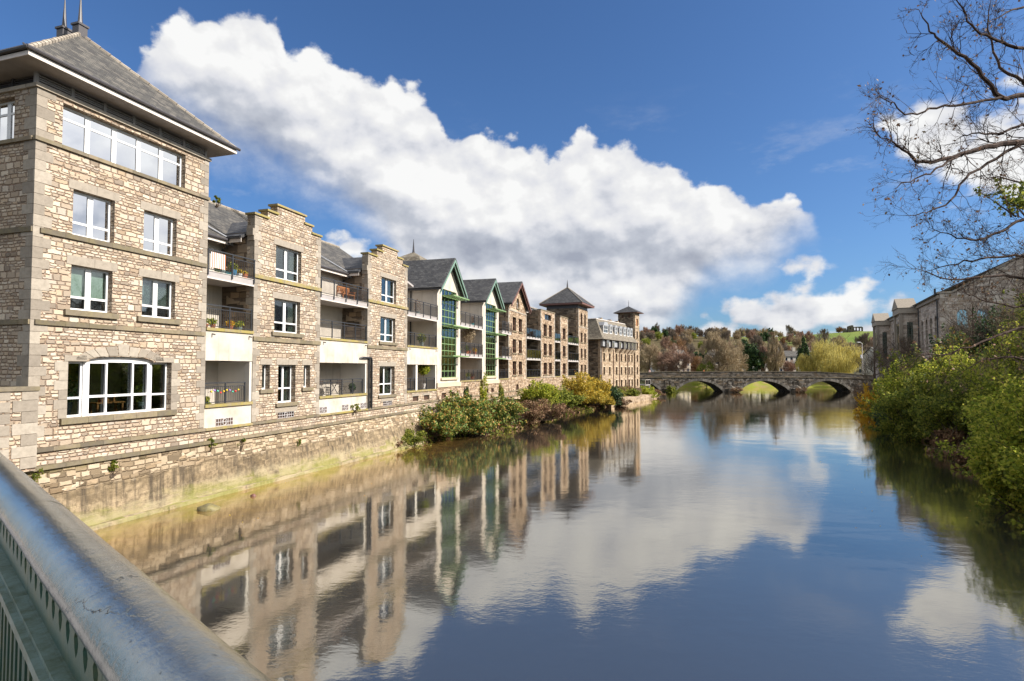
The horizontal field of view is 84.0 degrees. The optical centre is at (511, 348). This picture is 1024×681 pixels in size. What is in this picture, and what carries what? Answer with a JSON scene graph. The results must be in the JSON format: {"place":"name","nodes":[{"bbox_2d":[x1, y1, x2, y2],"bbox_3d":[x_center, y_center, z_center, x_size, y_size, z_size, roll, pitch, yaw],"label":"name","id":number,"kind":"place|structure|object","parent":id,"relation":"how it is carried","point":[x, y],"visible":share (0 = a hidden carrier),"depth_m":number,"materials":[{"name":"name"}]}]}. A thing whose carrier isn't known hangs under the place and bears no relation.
{"place":"outdoors","nodes":[
{"label":"outdoors","id":0,"kind":"place"},
{"bbox_2d":[401,239,426,260],"bbox_3d":[-10.600,-6.606,61.100,4.200,10.400,4.200,-1,-2,17],"label":"roof turret","id":1,"kind":"object","parent":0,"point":[413,255],"visible":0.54,"depth_m":60.05,"materials":[{"name":"beige stone"}]},
{"bbox_2d":[0,0,1023,336],"label":"sky","id":2,"kind":"structure","parent":0,"point":[696,163],"materials":[{"name":"blue"}]},
{"bbox_2d":[94,387,1023,680],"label":"river","id":3,"kind":"structure","parent":0,"point":[746,533],"depth_m":16.41,"materials":[{"name":"blue liquid"}]},
{"bbox_2d":[197,503,220,511],"bbox_3d":[-11.661,6.258,21.879,0.840,0.602,0.559,1,-2,-23],"label":"river rock","id":4,"kind":"object","parent":3,"relation":"in","point":[208,507],"visible":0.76,"depth_m":21.70,"materials":[{"name":"beige stone"}]},
{"bbox_2d":[407,331,963,442],"bbox_3d":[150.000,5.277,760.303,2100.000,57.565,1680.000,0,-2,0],"label":"ground","id":5,"kind":"structure","parent":0,"point":[849,335],"depth_m":482.01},
{"bbox_2d":[0,0,240,452],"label":"corner tower","id":6,"kind":"structure","parent":5,"relation":"on","point":[105,160],"depth_m":20.02,"materials":[{"name":"stone"}]},
{"bbox_2d":[0,101,14,139],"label":"window","id":7,"kind":"structure","parent":6,"relation":"in","point":[7,109],"depth_m":18.58,"materials":[{"name":"white glass"}]},
{"bbox_2d":[67,373,78,414],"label":"house plant","id":8,"kind":"object","parent":6,"relation":"in","point":[70,403],"visible":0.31,"depth_m":20.28,"materials":[{"name":"green plant"}]},
{"bbox_2d":[68,363,78,380],"bbox_3d":[-17.468,0.827,22.961,0.035,1.000,0.800,-1,-2,17],"label":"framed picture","id":9,"kind":"object","parent":6,"relation":"attached to","point":[73,369],"visible":0.21,"depth_m":22.73},
{"bbox_2d":[63,254,118,318],"bbox_3d":[-14.504,-2.074,19.527,0.450,1.996,1.830,-1,-2,17],"label":"window","id":10,"kind":"structure","parent":6,"relation":"in","point":[87,284],"depth_m":19.55,"materials":[{"name":"white paint"}]},
{"bbox_2d":[69,178,119,241],"bbox_3d":[-14.501,-4.688,19.634,0.288,1.823,1.760,-1,-2,17],"label":"window","id":11,"kind":"structure","parent":6,"relation":"in","point":[91,214],"depth_m":19.67,"materials":[{"name":"white paint"}]},
{"bbox_2d":[89,401,124,413],"bbox_3d":[-15.099,2.214,21.192,0.450,0.460,1.100,-1,-2,17],"label":"side table","id":12,"kind":"object","parent":6,"relation":"in","point":[98,403],"visible":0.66,"depth_m":20.84,"materials":[{"name":"brown wood"}]},
{"bbox_2d":[53,344,180,424],"bbox_3d":[-14.129,1.192,20.586,0.420,2.700,4.760,-1,-2,17],"label":"window","id":13,"kind":"structure","parent":6,"relation":"in","point":[153,375],"depth_m":20.58,"materials":[{"name":"white paint"}]},
{"bbox_2d":[62,106,181,186],"bbox_3d":[-14.241,-7.280,20.973,0.080,1.380,4.770,-1,-2,17],"label":"window","id":14,"kind":"structure","parent":6,"relation":"in","point":[81,132],"depth_m":20.70,"materials":[{"name":"white paint"}]},
{"bbox_2d":[136,268,180,324],"bbox_3d":[-13.746,-1.985,22.002,0.450,1.996,1.850,-1,-2,17],"label":"window","id":15,"kind":"structure","parent":6,"relation":"in","point":[156,294],"depth_m":22.04,"materials":[{"name":"white paint"}]},
{"bbox_2d":[140,200,180,255],"bbox_3d":[-13.746,-4.599,22.099,0.288,1.823,1.760,-1,-2,17],"label":"window","id":16,"kind":"structure","parent":6,"relation":"in","point":[158,230],"depth_m":22.16,"materials":[{"name":"white paint"}]},
{"bbox_2d":[208,201,322,424],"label":"stepped gable block","id":17,"kind":"structure","parent":5,"relation":"on","point":[280,244],"depth_m":28.77,"materials":[{"name":"stone"}]},
{"bbox_2d":[259,359,273,392],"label":"window","id":18,"kind":"structure","parent":17,"relation":"in","point":[263,362],"depth_m":27.70,"materials":[{"name":"white paint"}]},
{"bbox_2d":[275,359,298,406],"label":"window","id":19,"kind":"structure","parent":17,"relation":"in","point":[284,365],"depth_m":29.12,"materials":[{"name":"white paint"}]},
{"bbox_2d":[271,291,303,337],"bbox_3d":[-11.540,-1.695,29.071,0.370,2.166,2.370,-1,-2,17],"label":"window","id":20,"kind":"structure","parent":17,"relation":"in","point":[285,312],"depth_m":29.13,"materials":[{"name":"white paint"}]},
{"bbox_2d":[274,238,303,281],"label":"window","id":21,"kind":"structure","parent":17,"relation":"in","point":[286,259],"depth_m":29.31,"materials":[{"name":"white paint"}]},
{"bbox_2d":[301,360,313,390],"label":"window","id":22,"kind":"structure","parent":17,"relation":"in","point":[304,362],"depth_m":30.67,"materials":[{"name":"white paint"}]},
{"bbox_2d":[24,394,521,530],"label":"quay wall","id":23,"kind":"structure","parent":5,"relation":"on","point":[156,475],"depth_m":23.80,"materials":[{"name":"stone"}]},
{"bbox_2d":[0,386,39,471],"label":"boundary wall","id":24,"kind":"structure","parent":23,"relation":"on","point":[18,423],"depth_m":17.04,"materials":[{"name":"stone"}]},
{"bbox_2d":[204,222,255,427],"bbox_3d":[-17.506,-2.454,26.970,10.666,12.047,2.766,-1,-2,17],"label":"balcony bay","id":25,"kind":"object","parent":23,"relation":"on","point":[227,408],"visible":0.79,"depth_m":26.11,"materials":[{"name":"paint"}]},
{"bbox_2d":[211,252,225,269],"bbox_3d":[-12.733,-3.805,24.670,0.015,0.660,0.799,-1,-2,17],"label":"striped towel","id":26,"kind":"object","parent":25,"relation":"hanging from","point":[218,260],"visible":1,"depth_m":24.67,"materials":[{"name":"white fabric"}]},
{"bbox_2d":[233,209,368,413],"bbox_3d":[-14.938,-2.153,35.353,10.666,12.047,5.240,-1,-2,17],"label":"balcony bay","id":27,"kind":"object","parent":23,"relation":"on","point":[336,350],"visible":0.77,"depth_m":34.90,"materials":[{"name":"paint"}]},
{"bbox_2d":[321,240,408,409],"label":"stepped gable block","id":28,"kind":"structure","parent":5,"relation":"on","point":[380,272],"depth_m":38.49,"materials":[{"name":"stone"}]},
{"bbox_2d":[378,362,396,397],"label":"window","id":29,"kind":"structure","parent":28,"relation":"in","point":[385,367],"depth_m":38.90,"materials":[{"name":"white paint"}]},
{"bbox_2d":[379,312,397,345],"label":"window","id":30,"kind":"structure","parent":28,"relation":"in","point":[386,324],"depth_m":38.92,"materials":[{"name":"white paint"}]},
{"bbox_2d":[380,272,397,303],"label":"window","id":31,"kind":"structure","parent":28,"relation":"in","point":[387,286],"depth_m":39.21,"materials":[{"name":"white paint"}]},
{"bbox_2d":[401,427,431,446],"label":"shrub","id":32,"kind":"object","parent":5,"relation":"on","point":[407,437],"visible":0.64,"depth_m":39.54,"materials":[{"name":"green plant"}]},
{"bbox_2d":[407,281,437,404],"bbox_3d":[-11.873,-0.718,45.327,10.666,13.097,5.546,-1,-2,17],"label":"balcony bay","id":33,"kind":"object","parent":5,"relation":"on","point":[420,355],"visible":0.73,"depth_m":44.23,"materials":[{"name":"white paint"}]},
{"bbox_2d":[418,365,430,387],"bbox_3d":[-7.041,2.139,45.373,1.092,2.150,1.106,0,-2,0],"label":"potted tree","id":34,"kind":"object","parent":33,"relation":"on","point":[423,370],"visible":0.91,"depth_m":45.16,"materials":[{"name":"green plant"}]},
{"bbox_2d":[403,258,468,404],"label":"gabled block","id":35,"kind":"structure","parent":5,"relation":"on","point":[440,283],"depth_m":48.05,"materials":[{"name":"paint"}]},
{"bbox_2d":[441,289,455,377],"bbox_3d":[-5.514,-1.251,48.902,0.090,7.480,3.160,-1,-2,17],"label":"window","id":36,"kind":"structure","parent":35,"relation":"in","point":[448,305],"depth_m":48.98,"materials":[{"name":"green glass"}]},
{"bbox_2d":[418,404,477,437],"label":"shrub","id":37,"kind":"object","parent":5,"relation":"on","point":[447,422],"visible":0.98,"depth_m":42.15,"materials":[{"name":"green plant"}]},
{"bbox_2d":[434,389,498,427],"bbox_3d":[-4.151,4.851,46.068,6.203,3.117,6.080,0,-2,0],"label":"shrub","id":38,"kind":"object","parent":5,"relation":"on","point":[472,406],"visible":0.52,"depth_m":45.33,"materials":[{"name":"green plant"}]},
{"bbox_2d":[460,311,482,401],"bbox_3d":[-9.130,-0.348,55.609,11.290,13.897,6.188,-1,-2,17],"label":"balcony bay","id":39,"kind":"object","parent":5,"relation":"on","point":[474,389],"visible":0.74,"depth_m":54.10,"materials":[{"name":"white paint"}]},
{"bbox_2d":[461,328,475,352],"bbox_3d":[-4.219,-0.867,55.373,1.547,2.917,1.531,0,-2,0],"label":"potted tree","id":40,"kind":"object","parent":39,"relation":"on","point":[468,332],"visible":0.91,"depth_m":55.23,"materials":[{"name":"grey plant"}]},
{"bbox_2d":[458,406,505,436],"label":"shrub","id":41,"kind":"object","parent":5,"relation":"on","point":[483,431],"visible":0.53,"depth_m":45.39,"materials":[{"name":"green plant"}]},
{"bbox_2d":[460,278,505,397],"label":"gabled block","id":42,"kind":"structure","parent":5,"relation":"on","point":[485,302],"depth_m":58.32,"materials":[{"name":"paint"}]},
{"bbox_2d":[480,372,488,398],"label":"climbing ivy","id":43,"kind":"object","parent":42,"relation":"attached to","point":[483,393],"visible":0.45,"depth_m":56.15,"materials":[{"name":"green plant"}]},
{"bbox_2d":[486,304,494,375],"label":"window","id":44,"kind":"structure","parent":42,"relation":"in","point":[490,315],"depth_m":59.51,"materials":[{"name":"green glass"}]},
{"bbox_2d":[480,394,529,424],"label":"shrub","id":45,"kind":"object","parent":5,"relation":"on","point":[507,410],"visible":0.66,"depth_m":48.97,"materials":[{"name":"green plant"}]},
{"bbox_2d":[499,321,511,395],"bbox_3d":[-6.082,-0.010,64.992,11.625,13.897,3.928,-1,-2,17],"label":"balcony bay","id":46,"kind":"object","parent":5,"relation":"on","point":[508,353],"visible":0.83,"depth_m":63.55,"materials":[{"name":"white paint"}]},
{"bbox_2d":[498,281,530,395],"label":"gabled block","id":47,"kind":"structure","parent":5,"relation":"on","point":[515,300],"depth_m":68.03,"materials":[{"name":"grey stone"}]},
{"bbox_2d":[422,386,639,443],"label":"strip undergrowth","id":48,"kind":"object","parent":5,"relation":"on","point":[563,414],"visible":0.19,"depth_m":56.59,"materials":[{"name":"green plant"}]},
{"bbox_2d":[514,398,550,423],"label":"shrub","id":49,"kind":"object","parent":5,"relation":"on","point":[534,413],"visible":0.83,"depth_m":53.02,"materials":[{"name":"brown plant"}]},
{"bbox_2d":[526,311,540,388],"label":"balcony bay","id":50,"kind":"object","parent":5,"relation":"on","point":[533,354],"visible":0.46,"depth_m":74.80,"materials":[{"name":"white paint"}]},
{"bbox_2d":[526,309,554,392],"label":"flat topped block","id":51,"kind":"structure","parent":5,"relation":"on","point":[542,320],"depth_m":78.75,"materials":[{"name":"grey stone"}]},
{"bbox_2d":[516,379,570,407],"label":"shrub","id":52,"kind":"object","parent":5,"relation":"on","point":[540,390],"visible":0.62,"depth_m":61.50,"materials":[{"name":"green plant"}]},
{"bbox_2d":[531,309,560,388],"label":"balcony bay","id":53,"kind":"object","parent":5,"relation":"on","point":[557,357],"visible":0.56,"depth_m":84.15,"materials":[{"name":"white paint"}]},
{"bbox_2d":[538,398,566,420],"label":"shrub","id":54,"kind":"object","parent":5,"relation":"on","point":[557,415],"visible":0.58,"depth_m":57.51,"materials":[{"name":"brown plant"}]},
{"bbox_2d":[531,307,578,388],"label":"balcony bay","id":55,"kind":"object","parent":5,"relation":"on","point":[573,340],"visible":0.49,"depth_m":91.49,"materials":[{"name":"white paint"}]},
{"bbox_2d":[555,316,567,389],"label":"flat topped block","id":56,"kind":"structure","parent":5,"relation":"on","point":[561,328],"depth_m":86.37,"materials":[{"name":"grey stone"}]},
{"bbox_2d":[537,387,586,408],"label":"shrub","id":57,"kind":"object","parent":5,"relation":"on","point":[566,395],"visible":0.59,"depth_m":66.35,"materials":[{"name":"green plant"}]},
{"bbox_2d":[539,280,594,381],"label":"river tower","id":58,"kind":"structure","parent":5,"relation":"on","point":[572,306],"depth_m":95.77,"materials":[{"name":"grey stone"}]},
{"bbox_2d":[555,371,606,404],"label":"shrub","id":59,"kind":"object","parent":5,"relation":"on","point":[581,386],"visible":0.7,"depth_m":72.99,"materials":[{"name":"yellow plant"}]},
{"bbox_2d":[578,374,615,404],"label":"shrub","id":60,"kind":"object","parent":5,"relation":"on","point":[610,401],"visible":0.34,"depth_m":76.20,"materials":[{"name":"yellow plant"}]},
{"bbox_2d":[601,383,623,404],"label":"shrub","id":61,"kind":"object","parent":5,"relation":"on","point":[615,394],"visible":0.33,"depth_m":78.59,"materials":[{"name":"green plant"}]},
{"bbox_2d":[588,318,637,387],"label":"riverside mill","id":62,"kind":"object","parent":5,"relation":"on","point":[611,347],"visible":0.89,"depth_m":108.10,"materials":[{"name":"stone"}]},
{"bbox_2d":[614,300,643,387],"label":"mill tower","id":63,"kind":"structure","parent":5,"relation":"on","point":[628,316],"depth_m":120.73,"materials":[{"name":"stone"}]},
{"bbox_2d":[606,393,658,406],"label":"mill river wall","id":64,"kind":"structure","parent":5,"relation":"on","point":[640,397],"depth_m":94.79,"materials":[{"name":"stone"}]},
{"bbox_2d":[639,341,670,371],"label":"tree","id":65,"kind":"object","parent":5,"relation":"on","point":[649,351],"visible":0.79,"depth_m":180.76,"materials":[{"name":"brown plant"}]},
{"bbox_2d":[656,338,694,371],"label":"tree","id":66,"kind":"object","parent":5,"relation":"on","point":[670,362],"visible":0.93,"depth_m":176.10,"materials":[{"name":"brown plant"}]},
{"bbox_2d":[697,331,742,370],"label":"tree","id":67,"kind":"object","parent":5,"relation":"on","point":[724,353],"visible":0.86,"depth_m":170.04,"materials":[{"name":"brown plant"}]},
{"bbox_2d":[721,338,748,370],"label":"tree","id":68,"kind":"object","parent":5,"relation":"on","point":[739,343],"visible":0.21,"depth_m":176.22,"materials":[{"name":"brown plant"}]},
{"bbox_2d":[738,338,766,370],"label":"tree","id":69,"kind":"object","parent":5,"relation":"on","point":[754,362],"visible":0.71,"depth_m":182.50,"materials":[{"name":"green plant"}]},
{"bbox_2d":[640,371,873,391],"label":"old stone bridge","id":70,"kind":"structure","parent":5,"relation":"on","point":[728,381],"depth_m":134.82,"materials":[{"name":"grey stone"}]},
{"bbox_2d":[763,332,785,370],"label":"tree","id":71,"kind":"object","parent":5,"relation":"on","point":[775,358],"visible":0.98,"depth_m":181.02,"materials":[{"name":"brown plant"}]},
{"bbox_2d":[778,347,820,371],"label":"house","id":72,"kind":"structure","parent":5,"relation":"on","point":[790,355],"depth_m":236.81,"materials":[{"name":"grey stone"}]},
{"bbox_2d":[795,336,809,367],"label":"tree","id":73,"kind":"object","parent":5,"relation":"on","point":[803,349],"visible":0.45,"depth_m":229.52,"materials":[{"name":"green plant"}]},
{"bbox_2d":[795,354,815,370],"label":"tree","id":74,"kind":"object","parent":5,"relation":"on","point":[803,363],"visible":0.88,"depth_m":178.71,"materials":[{"name":"yellow plant"}]},
{"bbox_2d":[809,331,864,373],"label":"tree","id":75,"kind":"object","parent":5,"relation":"on","point":[842,360],"visible":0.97,"depth_m":174.07,"materials":[{"name":"yellow plant"}]},
{"bbox_2d":[852,382,879,416],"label":"shrub","id":76,"kind":"object","parent":5,"relation":"on","point":[860,401],"visible":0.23,"depth_m":66.02,"materials":[{"name":"yellow plant"}]},
{"bbox_2d":[863,347,873,374],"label":"house","id":77,"kind":"structure","parent":5,"relation":"on","point":[869,352],"depth_m":165.13,"materials":[{"name":"grey stone"}]},
{"bbox_2d":[850,337,889,394],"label":"tree","id":78,"kind":"object","parent":5,"relation":"on","point":[866,368],"visible":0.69,"depth_m":89.84,"materials":[{"name":"grey plant"}]},
{"bbox_2d":[857,348,924,409],"bbox_3d":[41.700,3.656,60.224,7.264,7.496,5.646,0,-2,0],"label":"shrub","id":79,"kind":"object","parent":5,"relation":"on","point":[900,363],"visible":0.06,"depth_m":60.57,"materials":[{"name":"green plant"}]},
{"bbox_2d":[862,354,924,418],"bbox_3d":[36.203,3.997,51.806,7.387,7.064,6.376,0,-2,0],"label":"shrub","id":80,"kind":"object","parent":5,"relation":"on","point":[887,387],"visible":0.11,"depth_m":52.69,"materials":[{"name":"green plant"}]},
{"bbox_2d":[874,329,917,370],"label":"tree","id":81,"kind":"object","parent":5,"relation":"on","point":[903,345],"visible":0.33,"depth_m":70.56,"materials":[{"name":"grey plant"}]},
{"bbox_2d":[860,362,951,440],"bbox_3d":[31.390,4.155,44.316,6.221,6.365,7.119,0,-2,0],"label":"shrub","id":82,"kind":"object","parent":5,"relation":"on","point":[895,405],"visible":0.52,"depth_m":43.92,"materials":[{"name":"green plant"}]},
{"bbox_2d":[859,398,1009,489],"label":"bank undergrowth","id":83,"kind":"object","parent":5,"relation":"on","point":[944,454],"visible":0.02,"depth_m":35.38,"materials":[{"name":"green plant"}]},
{"bbox_2d":[846,0,1023,396],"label":"overhanging tree","id":84,"kind":"object","parent":5,"relation":"on","point":[1015,143],"visible":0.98,"depth_m":16.20,"materials":[{"name":"brown plant"}]},
{"bbox_2d":[973,178,1023,217],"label":"ivy tuft","id":85,"kind":"object","parent":84,"relation":"attached to","point":[1008,201],"visible":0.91,"depth_m":19.53,"materials":[{"name":"green plant"}]},
{"bbox_2d":[903,370,984,438],"bbox_3d":[30.876,4.054,39.904,6.479,5.096,6.294,0,-2,0],"label":"shrub","id":86,"kind":"object","parent":5,"relation":"on","point":[939,415],"visible":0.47,"depth_m":39.23,"materials":[{"name":"green plant"}]},
{"bbox_2d":[901,344,989,419],"bbox_3d":[34.694,2.886,44.445,6.982,6.736,8.862,-1,-2,29],"label":"shrub","id":87,"kind":"object","parent":5,"relation":"on","point":[945,362],"visible":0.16,"depth_m":44.63,"materials":[{"name":"green plant"}]},
{"bbox_2d":[915,439,978,472],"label":"bank weeds","id":88,"kind":"object","parent":5,"relation":"on","point":[952,466],"visible":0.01,"depth_m":34.98,"materials":[{"name":"green plant"}]},
{"bbox_2d":[871,253,1023,385],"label":"bank hall","id":89,"kind":"structure","parent":5,"relation":"on","point":[909,315],"depth_m":66.49,"materials":[{"name":"stone"}]},
{"bbox_2d":[926,426,969,448],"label":"shrub","id":90,"kind":"object","parent":5,"relation":"on","point":[948,434],"visible":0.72,"depth_m":38.20,"materials":[{"name":"brown plant"}]},
{"bbox_2d":[926,314,981,357],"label":"shrub","id":91,"kind":"object","parent":5,"relation":"on","point":[933,342],"visible":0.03,"depth_m":54.55,"materials":[{"name":"green plant"}]},
{"bbox_2d":[911,327,999,376],"bbox_3d":[37.614,1.826,47.420,7.809,7.599,7.172,0,-2,0],"label":"shrub","id":92,"kind":"object","parent":5,"relation":"on","point":[955,345],"visible":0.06,"depth_m":47.50,"materials":[{"name":"green plant"}]},
{"bbox_2d":[931,293,992,356],"bbox_3d":[40.993,-0.131,50.513,6.519,10.253,6.680,-1,-2,31],"label":"tree","id":93,"kind":"object","parent":5,"relation":"on","point":[957,327],"visible":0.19,"depth_m":50.90,"materials":[{"name":"grey plant"}]},
{"bbox_2d":[946,439,977,463],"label":"shrub","id":94,"kind":"object","parent":5,"relation":"on","point":[960,458],"visible":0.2,"depth_m":32.84,"materials":[{"name":"brown plant"}]},
{"bbox_2d":[938,393,1019,455],"bbox_3d":[26.445,4.032,29.927,5.412,4.099,4.350,0,-2,-12],"label":"shrub","id":95,"kind":"object","parent":5,"relation":"on","point":[951,449],"visible":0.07,"depth_m":30.60,"materials":[{"name":"green plant"}]},
{"bbox_2d":[935,368,1023,488],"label":"shrub","id":96,"kind":"object","parent":5,"relation":"on","point":[1010,400],"visible":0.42,"depth_m":23.89,"materials":[{"name":"green plant"}]},
{"bbox_2d":[941,319,1023,418],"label":"shrub","id":97,"kind":"object","parent":5,"relation":"on","point":[974,378],"visible":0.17,"depth_m":35.04,"materials":[{"name":"green plant"}]},
{"bbox_2d":[963,402,1023,510],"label":"shrub","id":98,"kind":"object","parent":5,"relation":"on","point":[982,458],"visible":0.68,"depth_m":22.35,"materials":[{"name":"green plant"}]},
{"bbox_2d":[969,299,1023,354],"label":"shrub","id":99,"kind":"object","parent":5,"relation":"on","point":[982,330],"visible":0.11,"depth_m":47.81,"materials":[{"name":"green plant"}]},
{"bbox_2d":[973,363,1023,421],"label":"shrub","id":100,"kind":"object","parent":5,"relation":"on","point":[982,391],"visible":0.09,"depth_m":32.41,"materials":[{"name":"green plant"}]},
{"bbox_2d":[982,320,1023,427],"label":"shrub","id":101,"kind":"object","parent":5,"relation":"on","point":[988,377],"visible":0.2,"depth_m":29.44,"materials":[{"name":"green plant"}]},
{"bbox_2d":[985,394,1023,482],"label":"shrub","id":102,"kind":"object","parent":5,"relation":"on","point":[1005,442],"visible":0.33,"depth_m":21.47,"materials":[{"name":"green plant"}]},
{"bbox_2d":[987,286,1023,352],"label":"tree","id":103,"kind":"object","parent":5,"relation":"on","point":[1000,319],"visible":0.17,"depth_m":37.80,"materials":[{"name":"brown plant"}]},
{"bbox_2d":[990,446,1023,534],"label":"shrub","id":104,"kind":"object","parent":5,"relation":"on","point":[1014,472],"visible":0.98,"depth_m":19.44,"materials":[{"name":"green plant"}]},
{"bbox_2d":[990,235,1023,318],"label":"tree","id":105,"kind":"object","parent":5,"relation":"on","point":[1014,281],"visible":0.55,"depth_m":39.49,"materials":[{"name":"green plant"}]},
{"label":"bridge deck","id":106,"kind":"structure","parent":0,"visible":0},
{"bbox_2d":[0,453,271,680],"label":"iron parapet","id":107,"kind":"structure","parent":106,"relation":"on","point":[80,600],"depth_m":1.37,"materials":[{"name":"grey metal"}]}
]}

